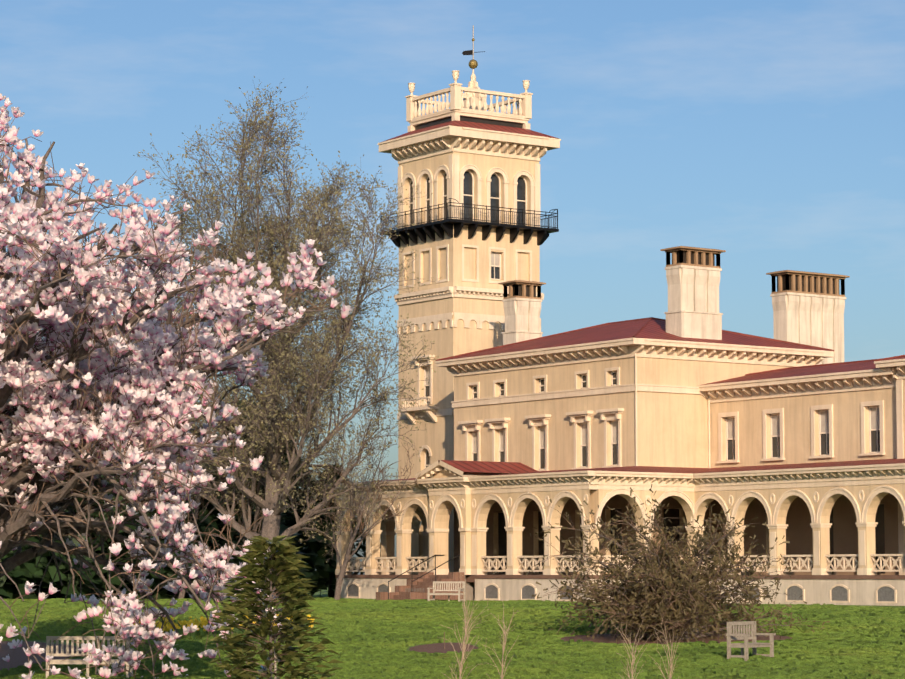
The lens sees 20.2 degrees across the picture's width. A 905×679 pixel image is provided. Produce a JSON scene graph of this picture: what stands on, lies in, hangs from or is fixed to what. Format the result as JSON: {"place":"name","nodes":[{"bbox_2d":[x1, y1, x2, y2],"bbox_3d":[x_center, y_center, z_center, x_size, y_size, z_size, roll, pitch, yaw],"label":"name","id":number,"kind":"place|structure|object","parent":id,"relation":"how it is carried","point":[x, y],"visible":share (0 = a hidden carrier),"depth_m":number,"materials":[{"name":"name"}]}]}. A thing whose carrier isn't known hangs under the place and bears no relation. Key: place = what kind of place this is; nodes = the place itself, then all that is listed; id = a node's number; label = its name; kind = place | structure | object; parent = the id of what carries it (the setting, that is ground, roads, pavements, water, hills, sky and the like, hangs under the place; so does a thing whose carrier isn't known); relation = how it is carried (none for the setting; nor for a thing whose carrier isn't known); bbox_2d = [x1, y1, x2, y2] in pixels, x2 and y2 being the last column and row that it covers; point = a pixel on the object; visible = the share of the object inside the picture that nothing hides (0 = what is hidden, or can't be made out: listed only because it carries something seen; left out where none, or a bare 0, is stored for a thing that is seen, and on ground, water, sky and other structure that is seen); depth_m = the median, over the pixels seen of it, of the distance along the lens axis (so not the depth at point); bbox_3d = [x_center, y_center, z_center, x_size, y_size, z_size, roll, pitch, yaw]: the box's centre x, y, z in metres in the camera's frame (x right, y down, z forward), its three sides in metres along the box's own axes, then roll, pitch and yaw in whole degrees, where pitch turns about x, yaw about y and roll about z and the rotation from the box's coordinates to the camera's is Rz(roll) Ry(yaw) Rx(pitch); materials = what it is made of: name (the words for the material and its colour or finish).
{"place":"outdoors","nodes":[
{"label":"outdoors","id":0,"kind":"place"},
{"bbox_2d":[0,93,354,678],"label":"magnolia tree blossoms","id":1,"kind":"object","parent":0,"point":[232,295],"visible":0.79,"depth_m":47.44,"materials":[{"name":"pink plant"}]},
{"bbox_2d":[376,554,473,599],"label":"mansion entrance steps","id":2,"kind":"structure","parent":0,"point":[418,586],"depth_m":117.77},
{"bbox_2d":[0,0,904,574],"label":"sky","id":3,"kind":"structure","parent":0,"point":[769,134],"materials":[{"name":"blue"}]},
{"bbox_2d":[0,587,904,678],"bbox_3d":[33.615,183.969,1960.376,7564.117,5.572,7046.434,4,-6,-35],"label":"lawn ground","id":4,"kind":"structure","parent":0,"point":[323,594],"depth_m":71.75,"materials":[{"name":"green plant"}]},
{"bbox_2d":[0,519,76,598],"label":"bush","id":5,"kind":"object","parent":4,"relation":"on","point":[51,571],"visible":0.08,"depth_m":121.29,"materials":[{"name":"green plant"}]},
{"bbox_2d":[0,641,85,669],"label":"mulch path","id":6,"kind":"structure","parent":4,"relation":"on","point":[19,657],"depth_m":63.41,"materials":[{"name":"brown soil"}]},
{"bbox_2d":[0,536,99,598],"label":"evergreen tree","id":7,"kind":"object","parent":4,"relation":"on","point":[3,596],"depth_m":128.33,"materials":[{"name":"green plant"}]},
{"bbox_2d":[0,481,130,598],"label":"bush","id":8,"kind":"object","parent":4,"relation":"on","point":[6,586],"visible":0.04,"depth_m":122.95,"materials":[{"name":"green plant"}]},
{"bbox_2d":[6,465,140,598],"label":"bush","id":9,"kind":"object","parent":4,"relation":"on","point":[63,590],"visible":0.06,"depth_m":122.29,"materials":[{"name":"green plant"}]},
{"bbox_2d":[46,636,133,677],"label":"garden bench","id":10,"kind":"object","parent":4,"relation":"on","point":[52,661],"visible":0.5,"depth_m":54.78,"materials":[{"name":"grey wood"}]},
{"bbox_2d":[20,410,197,599],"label":"bush","id":11,"kind":"object","parent":4,"relation":"on","point":[115,581],"visible":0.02,"depth_m":124.10,"materials":[{"name":"green plant"}]},
{"bbox_2d":[86,396,199,598],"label":"bush","id":12,"kind":"object","parent":4,"relation":"on","point":[129,585],"visible":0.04,"depth_m":126.80,"materials":[{"name":"green plant"}]},
{"bbox_2d":[112,616,219,639],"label":"daffodil flowers","id":13,"kind":"object","parent":4,"relation":"on","point":[182,623],"visible":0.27,"depth_m":70.44,"materials":[{"name":"yellow plant"}]},
{"bbox_2d":[105,420,242,598],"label":"bush","id":14,"kind":"object","parent":4,"relation":"on","point":[211,517],"visible":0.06,"depth_m":125.48,"materials":[{"name":"green plant"}]},
{"bbox_2d":[0,104,356,678],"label":"magnolia tree","id":15,"kind":"object","parent":4,"relation":"on","point":[45,499],"visible":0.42,"depth_m":48.10,"materials":[{"name":"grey plant"}]},
{"bbox_2d":[178,388,246,598],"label":"tree","id":16,"kind":"object","parent":4,"relation":"on","point":[182,594],"visible":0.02,"depth_m":124.51,"materials":[{"name":"brown plant"}]},
{"bbox_2d":[185,449,313,594],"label":"bush","id":17,"kind":"object","parent":4,"relation":"on","point":[308,574],"visible":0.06,"depth_m":126.71,"materials":[{"name":"green plant"}]},
{"bbox_2d":[210,400,314,597],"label":"evergreen tree","id":18,"kind":"object","parent":4,"relation":"on","point":[242,436],"depth_m":150.82,"materials":[{"name":"green plant"}]},
{"bbox_2d":[223,614,314,636],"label":"flowers","id":19,"kind":"object","parent":4,"relation":"on","point":[241,632],"visible":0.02,"depth_m":71.09,"materials":[{"name":"yellow plant"}]},
{"bbox_2d":[207,535,343,678],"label":"conifer tree","id":20,"kind":"object","parent":4,"relation":"on","point":[287,560],"depth_m":29.02,"materials":[{"name":"green plant"}]},
{"bbox_2d":[205,378,348,598],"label":"tree","id":21,"kind":"object","parent":4,"relation":"on","point":[257,523],"visible":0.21,"depth_m":117.11,"materials":[{"name":"brown plant"}]},
{"bbox_2d":[242,414,328,596],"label":"evergreen tree","id":22,"kind":"object","parent":4,"relation":"on","point":[292,521],"visible":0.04,"depth_m":139.03,"materials":[{"name":"green plant"}]},
{"bbox_2d":[133,76,441,600],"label":"budding tree","id":23,"kind":"object","parent":4,"relation":"on","point":[270,526],"visible":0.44,"depth_m":112.17,"materials":[{"name":"grey plant"}]},
{"bbox_2d":[291,464,380,597],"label":"bush","id":24,"kind":"object","parent":4,"relation":"on","point":[323,574],"visible":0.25,"depth_m":136.35,"materials":[{"name":"green plant"}]},
{"bbox_2d":[314,428,419,599],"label":"tree","id":25,"kind":"object","parent":4,"relation":"on","point":[343,566],"visible":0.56,"depth_m":120.37,"materials":[{"name":"grey plant"}]},
{"bbox_2d":[409,643,477,652],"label":"mulch ring","id":26,"kind":"object","parent":4,"relation":"on","point":[433,648],"visible":0.71,"depth_m":66.01,"materials":[{"name":"brown soil"}]},
{"bbox_2d":[427,581,465,600],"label":"garden bench","id":27,"kind":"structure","parent":4,"relation":"on","point":[458,589],"depth_m":112.68,"materials":[{"name":"grey wood"}]},
{"bbox_2d":[443,569,488,678],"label":"bare sapling","id":28,"kind":"object","parent":4,"relation":"on","point":[465,636],"visible":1,"depth_m":33.64,"materials":[{"name":"beige plant"}]},
{"bbox_2d":[482,590,518,678],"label":"bare sapling","id":29,"kind":"object","parent":4,"relation":"on","point":[503,646],"visible":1,"depth_m":33.81,"materials":[{"name":"beige plant"}]},
{"bbox_2d":[325,460,904,605],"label":"arcade porch","id":30,"kind":"object","parent":4,"relation":"on","point":[436,494],"visible":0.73,"depth_m":112.73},
{"bbox_2d":[340,458,904,483],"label":"porch roof","id":31,"kind":"structure","parent":30,"relation":"on","point":[732,469],"depth_m":113.22,"materials":[{"name":"red metal"}]},
{"bbox_2d":[435,338,834,598],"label":"building","id":32,"kind":"structure","parent":4,"relation":"on","point":[568,407],"depth_m":120.58,"materials":[{"name":"beige paint"}]},
{"bbox_2d":[498,280,545,344],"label":"chimney","id":33,"kind":"object","parent":32,"relation":"on","point":[522,305],"visible":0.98,"depth_m":130.32,"materials":[{"name":"paint"}]},
{"bbox_2d":[436,317,833,360],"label":"roof","id":34,"kind":"structure","parent":32,"relation":"on","point":[651,328],"depth_m":123.52,"materials":[{"name":"red metal"}]},
{"bbox_2d":[660,246,725,339],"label":"chimney","id":35,"kind":"object","parent":32,"relation":"on","point":[693,277],"visible":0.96,"depth_m":120.37,"materials":[{"name":"paint"}]},
{"bbox_2d":[618,621,657,678],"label":"bare sapling","id":36,"kind":"object","parent":4,"relation":"on","point":[632,672],"visible":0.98,"depth_m":35.58,"materials":[{"name":"beige plant"}]},
{"bbox_2d":[647,619,685,678],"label":"bare sapling","id":37,"kind":"object","parent":4,"relation":"on","point":[672,669],"visible":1,"depth_m":34.80,"materials":[{"name":"beige plant"}]},
{"bbox_2d":[561,633,791,645],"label":"mulch bed","id":38,"kind":"object","parent":4,"relation":"on","point":[606,638],"visible":0.19,"depth_m":68.70,"materials":[{"name":"brown soil"}]},
{"bbox_2d":[526,484,829,643],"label":"shrub","id":39,"kind":"object","parent":4,"relation":"on","point":[666,581],"depth_m":68.03,"materials":[{"name":"brown plant"}]},
{"bbox_2d":[726,621,775,660],"bbox_3d":[7.064,7.160,60.244,0.630,0.960,1.160,-4,-7,40],"label":"garden bench","id":40,"kind":"object","parent":4,"relation":"on","point":[746,645],"visible":0.92,"depth_m":60.25,"materials":[{"name":"brown wood"}]},
{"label":"mansion","id":41,"kind":"object","parent":4,"relation":"on","visible":0},
{"bbox_2d":[766,270,849,364],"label":"chimney","id":42,"kind":"object","parent":41,"relation":"on","point":[808,308],"visible":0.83,"depth_m":127.91,"materials":[{"name":"paint"}]},
{"bbox_2d":[378,125,560,574],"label":"tower","id":43,"kind":"structure","parent":0,"point":[457,309],"depth_m":136.17,"materials":[{"name":"paint"}]},
{"bbox_2d":[380,198,557,231],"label":"balcony","id":44,"kind":"structure","parent":43,"relation":"attached to","point":[492,221],"depth_m":135.92,"materials":[{"name":"black metal"}]},
{"bbox_2d":[383,25,558,141],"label":"tower roof","id":45,"kind":"structure","parent":43,"relation":"on","point":[469,107],"depth_m":137.79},
{"bbox_2d":[466,575,474,581],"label":"mansion porch deck","id":46,"kind":"structure","parent":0,"point":[469,578],"depth_m":117.63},
{"bbox_2d":[635,353,904,574],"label":"mansion wing","id":47,"kind":"structure","parent":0,"point":[844,416],"depth_m":113.68,"materials":[{"name":"beige paint"}]},
{"bbox_2d":[702,355,904,384],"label":"roof","id":48,"kind":"structure","parent":47,"relation":"on","point":[824,368],"depth_m":116.71,"materials":[{"name":"red metal"}]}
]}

